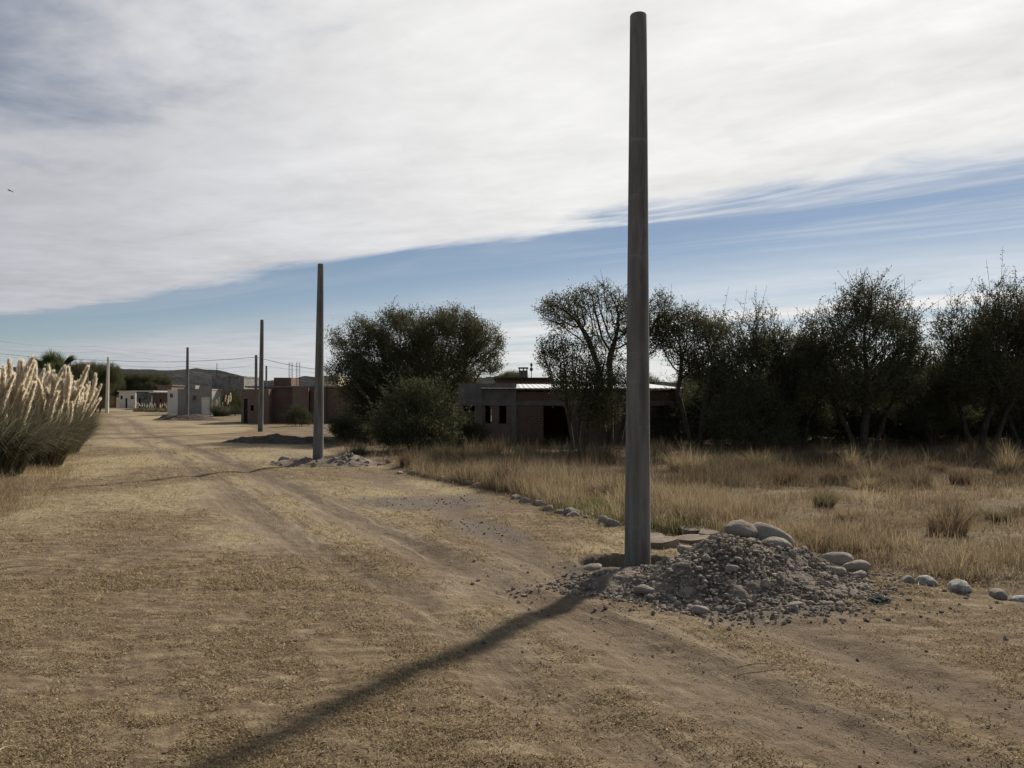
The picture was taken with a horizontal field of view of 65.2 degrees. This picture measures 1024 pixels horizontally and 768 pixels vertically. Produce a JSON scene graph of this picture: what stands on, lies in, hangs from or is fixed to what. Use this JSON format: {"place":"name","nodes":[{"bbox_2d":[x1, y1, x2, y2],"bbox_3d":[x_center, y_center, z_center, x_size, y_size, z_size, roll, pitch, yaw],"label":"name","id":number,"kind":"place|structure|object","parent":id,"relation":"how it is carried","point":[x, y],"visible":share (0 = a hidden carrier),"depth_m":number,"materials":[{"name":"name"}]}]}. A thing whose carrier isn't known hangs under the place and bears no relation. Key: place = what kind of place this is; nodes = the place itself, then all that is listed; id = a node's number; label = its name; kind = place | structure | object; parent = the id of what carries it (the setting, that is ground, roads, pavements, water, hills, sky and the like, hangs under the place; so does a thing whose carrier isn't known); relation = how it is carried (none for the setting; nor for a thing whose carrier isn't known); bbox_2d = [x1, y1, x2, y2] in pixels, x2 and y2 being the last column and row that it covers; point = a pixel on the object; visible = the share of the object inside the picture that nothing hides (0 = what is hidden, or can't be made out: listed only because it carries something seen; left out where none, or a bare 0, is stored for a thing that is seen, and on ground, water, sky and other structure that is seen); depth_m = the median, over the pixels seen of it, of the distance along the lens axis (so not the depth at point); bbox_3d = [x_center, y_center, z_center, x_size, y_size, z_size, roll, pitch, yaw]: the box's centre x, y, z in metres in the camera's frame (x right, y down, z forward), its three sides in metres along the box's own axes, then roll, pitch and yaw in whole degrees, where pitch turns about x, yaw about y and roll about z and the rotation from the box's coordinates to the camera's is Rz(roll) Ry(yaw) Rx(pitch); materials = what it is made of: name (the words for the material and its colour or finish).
{"place":"outdoors","nodes":[
{"label":"outdoors","id":0,"kind":"place"},
{"bbox_2d":[0,440,95,526],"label":"verge grass","id":1,"kind":"structure","parent":0,"point":[7,490],"depth_m":16.57,"materials":[{"name":"plant"}]},
{"bbox_2d":[0,359,116,466],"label":"pampas grass","id":2,"kind":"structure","parent":0,"point":[50,388],"depth_m":22.77,"materials":[{"name":"plant"}]},
{"bbox_2d":[34,372,125,452],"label":"pampas grass","id":3,"kind":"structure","parent":0,"point":[83,395],"depth_m":29.23,"materials":[{"name":"plant"}]},
{"bbox_2d":[83,381,114,442],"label":"pampas grass","id":4,"kind":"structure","parent":0,"point":[89,382],"depth_m":34.07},
{"bbox_2d":[203,393,234,415],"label":"pampas grass","id":5,"kind":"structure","parent":0,"point":[217,411],"depth_m":87.35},
{"bbox_2d":[1,365,676,394],"bbox_3d":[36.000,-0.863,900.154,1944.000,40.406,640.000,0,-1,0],"label":"hills","id":6,"kind":"structure","parent":0,"point":[202,378],"depth_m":803.18,"materials":[{"name":"grey"}]},
{"bbox_2d":[0,403,1023,767],"bbox_3d":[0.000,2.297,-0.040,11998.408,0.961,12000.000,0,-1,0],"label":"ground","id":7,"kind":"structure","parent":0,"point":[132,433],"depth_m":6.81,"materials":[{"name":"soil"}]},
{"bbox_2d":[0,355,86,475],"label":"pampas grass","id":8,"kind":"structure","parent":7,"relation":"on","point":[21,435],"depth_m":19.44,"materials":[{"name":"plant"}]},
{"bbox_2d":[29,347,76,377],"bbox_3d":[-20.764,0.540,36.023,2.702,4.402,2.081,0,-1,0],"label":"fan palm","id":9,"kind":"object","parent":7,"relation":"on","point":[58,362],"visible":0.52,"depth_m":35.86,"materials":[{"name":"green plant"}]},
{"bbox_2d":[61,359,97,396],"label":"tall tree","id":10,"kind":"object","parent":7,"relation":"on","point":[75,370],"visible":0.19,"depth_m":99.88,"materials":[{"name":"green plant"}]},
{"bbox_2d":[56,358,126,412],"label":"broad tree","id":11,"kind":"object","parent":7,"relation":"on","point":[115,373],"visible":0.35,"depth_m":112.56,"materials":[{"name":"green plant"}]},
{"bbox_2d":[105,357,108,412],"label":"concrete pole","id":12,"kind":"object","parent":7,"relation":"on","point":[107,393],"visible":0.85,"depth_m":108.62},
{"bbox_2d":[109,374,130,394],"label":"tall tree","id":13,"kind":"object","parent":7,"relation":"on","point":[124,387],"visible":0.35,"depth_m":170.69,"materials":[{"name":"green plant"}]},
{"bbox_2d":[117,391,135,407],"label":"house","id":14,"kind":"structure","parent":7,"relation":"on","point":[127,399],"depth_m":149.97,"materials":[{"name":"paint"}]},
{"bbox_2d":[122,372,164,390],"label":"broad tree","id":15,"kind":"object","parent":7,"relation":"on","point":[137,382],"visible":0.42,"depth_m":174.39,"materials":[{"name":"green plant"}]},
{"bbox_2d":[131,391,166,408],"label":"house","id":16,"kind":"structure","parent":7,"relation":"on","point":[144,397],"depth_m":141.98,"materials":[{"name":"stone"}]},
{"bbox_2d":[149,392,166,409],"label":"house","id":17,"kind":"structure","parent":7,"relation":"on","point":[158,398],"depth_m":137.97,"materials":[{"name":"red brick"}]},
{"bbox_2d":[154,375,173,390],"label":"tall tree","id":18,"kind":"object","parent":7,"relation":"on","point":[166,380],"visible":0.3,"depth_m":171.22,"materials":[{"name":"green plant"}]},
{"bbox_2d":[156,385,184,390],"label":"house","id":19,"kind":"structure","parent":7,"relation":"on","point":[166,387],"depth_m":160.02,"materials":[{"name":"brick"}]},
{"bbox_2d":[185,347,188,414],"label":"concrete pole","id":20,"kind":"object","parent":7,"relation":"on","point":[187,386],"visible":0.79,"depth_m":73.50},
{"bbox_2d":[153,414,222,420],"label":"earth mound","id":21,"kind":"object","parent":7,"relation":"on","point":[192,417],"visible":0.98,"depth_m":72.09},
{"bbox_2d":[167,385,224,414],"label":"white hut","id":22,"kind":"object","parent":7,"relation":"on","point":[200,400],"visible":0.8,"depth_m":93.98,"materials":[{"name":"paint"}]},
{"bbox_2d":[201,397,209,414],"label":"door","id":23,"kind":"structure","parent":22,"relation":"in","point":[205,401],"depth_m":94.06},
{"bbox_2d":[218,384,241,415],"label":"green bush","id":24,"kind":"object","parent":7,"relation":"on","point":[235,400],"visible":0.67,"depth_m":89.67,"materials":[{"name":"green plant"}]},
{"bbox_2d":[211,376,258,413],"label":"stone building","id":25,"kind":"structure","parent":7,"relation":"on","point":[227,382],"depth_m":98.02,"materials":[{"name":"concrete"}]},
{"bbox_2d":[254,355,257,388],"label":"concrete pole","id":26,"kind":"object","parent":7,"relation":"on","point":[256,370],"visible":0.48,"depth_m":83.92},
{"bbox_2d":[258,320,263,431],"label":"concrete pole","id":27,"kind":"object","parent":7,"relation":"on","point":[261,391],"visible":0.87,"depth_m":47.13,"materials":[{"name":"concrete"}]},
{"bbox_2d":[222,433,336,443],"bbox_3d":[-11.200,2.506,37.022,9.120,0.503,5.840,0,-1,0],"label":"earth mound","id":28,"kind":"object","parent":7,"relation":"on","point":[276,438],"visible":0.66,"depth_m":35.81,"materials":[{"name":"soil"}]},
{"bbox_2d":[278,399,313,426],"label":"green bush","id":29,"kind":"object","parent":7,"relation":"on","point":[298,413],"visible":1,"depth_m":55.81,"materials":[{"name":"green plant"}]},
{"bbox_2d":[241,362,384,422],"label":"brick building","id":30,"kind":"structure","parent":7,"relation":"on","point":[281,395],"depth_m":64.00,"materials":[{"name":"brick"}]},
{"bbox_2d":[313,263,323,458],"bbox_3d":[-5.862,-0.117,24.320,0.330,7.090,0.330,1,-1,0],"label":"concrete pole","id":31,"kind":"object","parent":7,"relation":"on","point":[318,439],"visible":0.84,"depth_m":24.23,"materials":[{"name":"concrete"}]},
{"bbox_2d":[270,454,382,467],"bbox_3d":[-5.584,2.308,23.978,4.300,0.424,4.200,0,-1,0],"label":"rubble pile","id":32,"kind":"object","parent":7,"relation":"on","point":[300,462],"visible":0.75,"depth_m":23.64,"materials":[{"name":"stone"}]},
{"bbox_2d":[324,410,379,441],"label":"green bush","id":33,"kind":"object","parent":7,"relation":"on","point":[345,425],"visible":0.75,"depth_m":35.36,"materials":[{"name":"green plant"}]},
{"bbox_2d":[345,439,373,455],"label":"dry shrub","id":34,"kind":"object","parent":7,"relation":"on","point":[357,452],"visible":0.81,"depth_m":27.69,"materials":[{"name":"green plant"}]},
{"bbox_2d":[396,448,418,466],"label":"dry shrub","id":35,"kind":"object","parent":7,"relation":"on","point":[406,458],"visible":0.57,"depth_m":22.64,"materials":[{"name":"brown plant"}]},
{"bbox_2d":[324,295,510,429],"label":"broad tree","id":36,"kind":"object","parent":7,"relation":"on","point":[422,349],"visible":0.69,"depth_m":40.27,"materials":[{"name":"green plant"}]},
{"bbox_2d":[345,360,491,451],"bbox_3d":[-3.495,0.955,29.882,5.468,3.692,4.277,0,-1,0],"label":"green bush","id":37,"kind":"object","parent":7,"relation":"on","point":[420,426],"visible":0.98,"depth_m":29.56,"materials":[{"name":"green plant"}]},
{"bbox_2d":[418,439,453,459],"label":"dry shrub","id":38,"kind":"object","parent":7,"relation":"on","point":[444,448],"visible":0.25,"depth_m":24.93,"materials":[{"name":"brown plant"}]},
{"bbox_2d":[447,404,497,445],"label":"green bush","id":39,"kind":"object","parent":7,"relation":"on","point":[469,431],"visible":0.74,"depth_m":30.96,"materials":[{"name":"green plant"}]},
{"bbox_2d":[485,452,534,479],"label":"dry shrub","id":40,"kind":"object","parent":7,"relation":"on","point":[502,465],"visible":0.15,"depth_m":17.77,"materials":[{"name":"brown plant"}]},
{"bbox_2d":[491,368,528,420],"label":"broad tree","id":41,"kind":"object","parent":7,"relation":"on","point":[511,373],"visible":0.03,"depth_m":61.06,"materials":[{"name":"green plant"}]},
{"bbox_2d":[494,363,553,421],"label":"house","id":42,"kind":"structure","parent":7,"relation":"on","point":[523,378],"depth_m":56.01,"materials":[{"name":"grey brick"}]},
{"bbox_2d":[457,383,679,444],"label":"unfinished house","id":43,"kind":"structure","parent":7,"relation":"on","point":[533,414],"depth_m":32.98,"materials":[{"name":"brick"}]},
{"bbox_2d":[530,323,626,449],"bbox_3d":[2.861,0.114,29.058,4.338,4.830,2.748,0,-1,0],"label":"tree","id":44,"kind":"object","parent":7,"relation":"on","point":[593,411],"visible":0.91,"depth_m":28.86,"materials":[{"name":"green plant"}]},
{"bbox_2d":[582,438,619,461],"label":"weed clump","id":45,"kind":"object","parent":7,"relation":"on","point":[608,452],"visible":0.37,"depth_m":24.79,"materials":[{"name":"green plant"}]},
{"bbox_2d":[531,275,683,448],"bbox_3d":[3.606,-0.880,30.275,5.812,6.870,2.756,0,-1,0],"label":"airy tree","id":46,"kind":"object","parent":7,"relation":"on","point":[577,324],"visible":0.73,"depth_m":29.93,"materials":[{"name":"green plant"}]},
{"bbox_2d":[591,474,624,495],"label":"weed clump","id":47,"kind":"object","parent":7,"relation":"on","point":[614,483],"visible":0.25,"depth_m":15.90,"materials":[{"name":"brown plant"}]},
{"bbox_2d":[624,11,650,566],"bbox_3d":[1.497,-0.627,9.512,0.308,7.588,0.308,0,-1,0],"label":"concrete pole","id":48,"kind":"object","parent":7,"relation":"on","point":[637,512],"visible":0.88,"depth_m":9.42,"materials":[{"name":"concrete"}]},
{"bbox_2d":[624,371,664,390],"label":"rounded tree","id":49,"kind":"object","parent":7,"relation":"on","point":[653,379],"visible":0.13,"depth_m":45.79,"materials":[{"name":"green plant"}]},
{"bbox_2d":[302,429,1023,592],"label":"field grass","id":50,"kind":"structure","parent":7,"relation":"on","point":[557,485],"depth_m":16.60,"materials":[{"name":"plant"}]},
{"bbox_2d":[651,536,679,548],"bbox_3d":[2.016,2.151,10.873,0.569,0.111,0.438,-3,3,-11],"label":"stone slab","id":51,"kind":"object","parent":7,"relation":"on","point":[661,542],"depth_m":10.73,"materials":[{"name":"beige stone"}]},
{"bbox_2d":[650,437,680,455],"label":"weed clump","id":52,"kind":"object","parent":7,"relation":"on","point":[654,448],"visible":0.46,"depth_m":26.70,"materials":[{"name":"brown plant"}]},
{"bbox_2d":[665,469,701,487],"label":"dry shrub","id":53,"kind":"object","parent":7,"relation":"on","point":[681,479],"visible":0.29,"depth_m":17.41,"materials":[{"name":"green plant"}]},
{"bbox_2d":[650,378,728,445],"bbox_3d":[7.315,1.248,32.841,4.326,3.502,4.770,-1,-1,32],"label":"green bush","id":54,"kind":"object","parent":7,"relation":"on","point":[667,416],"visible":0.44,"depth_m":32.49,"materials":[{"name":"green plant"}]},
{"bbox_2d":[656,441,725,471],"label":"dry shrub","id":55,"kind":"object","parent":7,"relation":"on","point":[668,462],"visible":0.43,"depth_m":21.54,"materials":[{"name":"beige plant"}]},
{"bbox_2d":[674,534,710,544],"bbox_3d":[2.512,2.175,11.165,0.575,0.098,0.424,-3,2,6],"label":"stone slab","id":56,"kind":"object","parent":7,"relation":"on","point":[690,539],"depth_m":11.08,"materials":[{"name":"beige stone"}]},
{"bbox_2d":[679,525,706,534],"bbox_3d":[2.673,2.130,11.690,0.499,0.083,0.403,-3,3,-23],"label":"stone slab","id":57,"kind":"object","parent":7,"relation":"on","point":[691,530],"depth_m":11.56,"materials":[{"name":"beige stone"}]},
{"bbox_2d":[665,439,727,475],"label":"dry shrub","id":58,"kind":"object","parent":7,"relation":"on","point":[690,461],"visible":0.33,"depth_m":20.35,"materials":[{"name":"beige plant"}]},
{"bbox_2d":[651,373,746,439],"bbox_3d":[9.122,1.229,38.068,5.497,4.036,4.985,0,-1,24],"label":"green bush","id":59,"kind":"object","parent":7,"relation":"on","point":[693,388],"visible":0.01,"depth_m":37.98,"materials":[{"name":"green plant"}]},
{"bbox_2d":[690,605,708,613],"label":"stone","id":60,"kind":"object","parent":7,"relation":"on","point":[698,609],"visible":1,"depth_m":7.53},
{"bbox_2d":[649,290,758,448],"bbox_3d":[7.148,-0.559,30.091,4.617,6.191,3.150,0,-1,0],"label":"rounded tree","id":61,"kind":"object","parent":7,"relation":"on","point":[696,363],"visible":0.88,"depth_m":29.80,"materials":[{"name":"green plant"}]},
{"bbox_2d":[698,529,719,538],"bbox_3d":[2.797,2.148,11.363,0.297,0.119,0.373,3,4,38],"label":"stone slab","id":62,"kind":"object","parent":7,"relation":"on","point":[707,532],"depth_m":11.31,"materials":[{"name":"beige stone"}]},
{"bbox_2d":[650,365,769,444],"bbox_3d":[8.595,0.866,33.151,5.644,4.569,6.224,0,-1,17],"label":"green bush","id":63,"kind":"object","parent":7,"relation":"on","point":[697,397],"visible":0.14,"depth_m":32.19,"materials":[{"name":"green plant"}]},
{"bbox_2d":[563,537,874,611],"bbox_3d":[2.361,1.985,8.722,3.226,0.628,2.601,1,-1,-38],"label":"earth mound","id":64,"kind":"object","parent":7,"relation":"on","point":[609,580],"visible":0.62,"depth_m":8.25,"materials":[{"name":"gravel"}]},
{"bbox_2d":[583,563,601,570],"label":"stone","id":65,"kind":"object","parent":64,"relation":"on","point":[592,566],"visible":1,"depth_m":9.16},
{"bbox_2d":[634,584,653,593],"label":"stone","id":66,"kind":"object","parent":64,"relation":"on","point":[642,589],"visible":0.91,"depth_m":8.11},
{"bbox_2d":[723,519,758,537],"bbox_3d":[2.643,1.679,9.227,0.488,0.235,0.393,8,0,-20],"label":"stone","id":67,"kind":"object","parent":64,"relation":"on","point":[742,528],"visible":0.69,"depth_m":9.08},
{"bbox_2d":[753,522,794,543],"bbox_3d":[2.974,1.764,9.216,0.542,0.282,0.359,12,6,2],"label":"stone","id":68,"kind":"object","parent":64,"relation":"on","point":[765,530],"visible":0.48,"depth_m":9.12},
{"bbox_2d":[763,537,792,548],"bbox_3d":[2.962,1.788,8.958,0.271,0.139,0.262,1,-1,-27],"label":"stone","id":69,"kind":"object","parent":64,"relation":"on","point":[777,541],"visible":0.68,"depth_m":8.90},
{"bbox_2d":[681,351,817,452],"bbox_3d":[8.452,0.921,27.855,4.072,4.120,4.490,-1,-1,32],"label":"green bush","id":70,"kind":"object","parent":7,"relation":"on","point":[732,411],"visible":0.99,"depth_m":27.69,"materials":[{"name":"green plant"}]},
{"bbox_2d":[694,287,810,446],"bbox_3d":[9.229,-0.706,31.246,5.092,6.521,4.331,1,-1,-27],"label":"shaggy tree","id":71,"kind":"object","parent":7,"relation":"on","point":[753,349],"visible":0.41,"depth_m":30.42,"materials":[{"name":"green plant"}]},
{"bbox_2d":[743,449,781,467],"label":"dry shrub","id":72,"kind":"object","parent":7,"relation":"on","point":[760,457],"visible":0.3,"depth_m":21.39,"materials":[{"name":"brown plant"}]},
{"bbox_2d":[766,458,810,484],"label":"dry shrub","id":73,"kind":"object","parent":7,"relation":"on","point":[793,474],"visible":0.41,"depth_m":17.99,"materials":[{"name":"brown plant"}]},
{"bbox_2d":[739,307,859,448],"bbox_3d":[10.642,-0.198,30.416,5.092,5.477,4.331,-1,-1,27],"label":"shaggy tree","id":74,"kind":"object","parent":7,"relation":"on","point":[801,407],"visible":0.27,"depth_m":30.05,"materials":[{"name":"green plant"}]},
{"bbox_2d":[742,376,857,446],"bbox_3d":[11.020,1.179,31.875,4.987,3.661,4.522,0,-1,9],"label":"green bush","id":75,"kind":"object","parent":7,"relation":"on","point":[816,418],"visible":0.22,"depth_m":30.93,"materials":[{"name":"green plant"}]},
{"bbox_2d":[801,447,840,468],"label":"dry shrub","id":76,"kind":"object","parent":7,"relation":"on","point":[824,457],"visible":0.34,"depth_m":22.24,"materials":[{"name":"brown plant"}]},
{"bbox_2d":[809,487,846,506],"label":"weed clump","id":77,"kind":"object","parent":7,"relation":"on","point":[820,498],"visible":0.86,"depth_m":13.72,"materials":[{"name":"green plant"}]},
{"bbox_2d":[821,552,853,565],"bbox_3d":[3.812,2.070,9.363,0.356,0.221,0.244,-7,-1,-3],"label":"stone","id":78,"kind":"object","parent":7,"relation":"on","point":[839,558],"visible":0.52,"depth_m":9.28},
{"bbox_2d":[816,460,881,483],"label":"weed clump","id":79,"kind":"object","parent":7,"relation":"on","point":[836,475],"visible":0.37,"depth_m":18.08,"materials":[{"name":"brown plant"}]},
{"bbox_2d":[827,503,877,520],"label":"weed clump","id":80,"kind":"object","parent":7,"relation":"on","point":[841,512],"visible":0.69,"depth_m":12.45,"materials":[{"name":"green plant"}]},
{"bbox_2d":[790,374,916,444],"bbox_3d":[13.708,0.885,34.164,6.440,4.728,5.840,0,-1,-5],"label":"green bush","id":81,"kind":"object","parent":7,"relation":"on","point":[857,418],"visible":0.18,"depth_m":32.87,"materials":[{"name":"green plant"}]},
{"bbox_2d":[842,560,870,571],"bbox_3d":[3.930,2.089,9.120,0.316,0.162,0.275,-8,-12,-19],"label":"stone","id":82,"kind":"object","parent":7,"relation":"on","point":[858,565],"visible":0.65,"depth_m":9.03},
{"bbox_2d":[836,443,876,469],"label":"dry shrub","id":83,"kind":"object","parent":7,"relation":"on","point":[847,458],"visible":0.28,"depth_m":20.73,"materials":[{"name":"beige plant"}]},
{"bbox_2d":[769,265,948,451],"bbox_3d":[12.595,-0.856,28.706,6.768,6.865,4.954,0,-1,0],"label":"tall tree","id":84,"kind":"object","parent":7,"relation":"on","point":[867,321],"visible":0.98,"depth_m":28.41,"materials":[{"name":"green plant"}]},
{"bbox_2d":[840,452,900,478],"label":"weed clump","id":85,"kind":"object","parent":7,"relation":"on","point":[879,469],"visible":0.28,"depth_m":18.68,"materials":[{"name":"brown plant"}]},
{"bbox_2d":[841,471,900,488],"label":"weed clump","id":86,"kind":"object","parent":7,"relation":"on","point":[867,480],"visible":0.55,"depth_m":17.03,"materials":[{"name":"beige plant"}]},
{"bbox_2d":[870,597,891,602],"bbox_3d":[3.664,2.146,7.943,0.227,0.069,0.170,0,-1,-23],"label":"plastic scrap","id":87,"kind":"object","parent":7,"relation":"on","point":[879,599],"visible":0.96,"depth_m":7.91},
{"bbox_2d":[901,467,944,486],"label":"dry shrub","id":88,"kind":"object","parent":7,"relation":"on","point":[923,476],"visible":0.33,"depth_m":17.38,"materials":[{"name":"brown plant"}]},
{"bbox_2d":[870,354,978,447],"bbox_3d":[16.308,0.512,30.806,4.331,4.043,5.092,0,-1,14],"label":"shaggy tree","id":89,"kind":"object","parent":7,"relation":"on","point":[927,413],"visible":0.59,"depth_m":29.91,"materials":[{"name":"green plant"}]},
{"bbox_2d":[916,575,937,585],"bbox_3d":[4.458,2.146,8.633,0.227,0.170,0.282,11,-15,5],"label":"edging stone","id":90,"kind":"object","parent":7,"relation":"on","point":[926,579],"visible":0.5,"depth_m":8.56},
{"bbox_2d":[921,459,958,470],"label":"weed clump","id":91,"kind":"object","parent":7,"relation":"on","point":[935,463],"visible":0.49,"depth_m":20.93,"materials":[{"name":"brown plant"}]},
{"bbox_2d":[870,399,1010,444],"bbox_3d":[17.299,1.105,33.158,5.419,3.978,4.914,1,-1,-35],"label":"green bush","id":92,"kind":"object","parent":7,"relation":"on","point":[956,432],"visible":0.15,"depth_m":32.32,"materials":[{"name":"green plant"}]},
{"bbox_2d":[916,497,984,536],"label":"dry shrub","id":93,"kind":"object","parent":7,"relation":"on","point":[944,524],"visible":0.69,"depth_m":11.22,"materials":[{"name":"brown plant"}]},
{"bbox_2d":[931,459,977,484],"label":"dry shrub","id":94,"kind":"object","parent":7,"relation":"on","point":[952,477],"visible":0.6,"depth_m":18.05,"materials":[{"name":"brown plant"}]},
{"bbox_2d":[947,579,972,592],"bbox_3d":[4.695,2.147,8.393,0.295,0.206,0.280,0,-1,-14],"label":"edging stone","id":95,"kind":"object","parent":7,"relation":"on","point":[959,585],"visible":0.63,"depth_m":8.29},
{"bbox_2d":[921,250,1023,450],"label":"twiggy tree","id":96,"kind":"object","parent":7,"relation":"on","point":[968,368],"visible":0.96,"depth_m":28.68,"materials":[{"name":"green plant"}]},
{"bbox_2d":[933,398,1023,443],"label":"green bush","id":97,"kind":"object","parent":7,"relation":"on","point":[1002,434],"visible":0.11,"depth_m":33.08,"materials":[{"name":"green plant"}]},
{"bbox_2d":[942,281,1023,448],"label":"tall tree","id":98,"kind":"object","parent":7,"relation":"on","point":[1009,419],"visible":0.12,"depth_m":30.00,"materials":[{"name":"green plant"}]},
{"bbox_2d":[961,389,1023,445],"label":"green bush","id":99,"kind":"object","parent":7,"relation":"on","point":[1018,415],"visible":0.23,"depth_m":32.52,"materials":[{"name":"green plant"}]},
{"bbox_2d":[972,502,1021,521],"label":"weed clump","id":100,"kind":"object","parent":7,"relation":"on","point":[995,515],"visible":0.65,"depth_m":12.29,"materials":[{"name":"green plant"}]},
{"bbox_2d":[989,588,1007,598],"bbox_3d":[4.932,2.159,8.118,0.151,0.161,0.217,0,-7,11],"label":"edging stone","id":101,"kind":"object","parent":7,"relation":"on","point":[996,593],"visible":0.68,"depth_m":8.06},
{"bbox_2d":[989,440,1023,473],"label":"dry shrub","id":102,"kind":"object","parent":7,"relation":"on","point":[1007,463],"visible":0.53,"depth_m":20.20,"materials":[{"name":"beige plant"}]},
{"bbox_2d":[0,0,1023,382],"label":"sky","id":103,"kind":"structure","parent":0,"point":[181,174],"materials":[{"name":"white"}]},
{"bbox_2d":[363,495,871,623],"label":"gravel","id":104,"kind":"structure","parent":0,"point":[859,609],"depth_m":12.57,"materials":[{"name":"gravel"}]},
{"bbox_2d":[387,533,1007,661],"bbox_3d":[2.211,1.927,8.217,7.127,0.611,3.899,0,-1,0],"label":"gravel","id":105,"kind":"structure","parent":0,"point":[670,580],"depth_m":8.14,"materials":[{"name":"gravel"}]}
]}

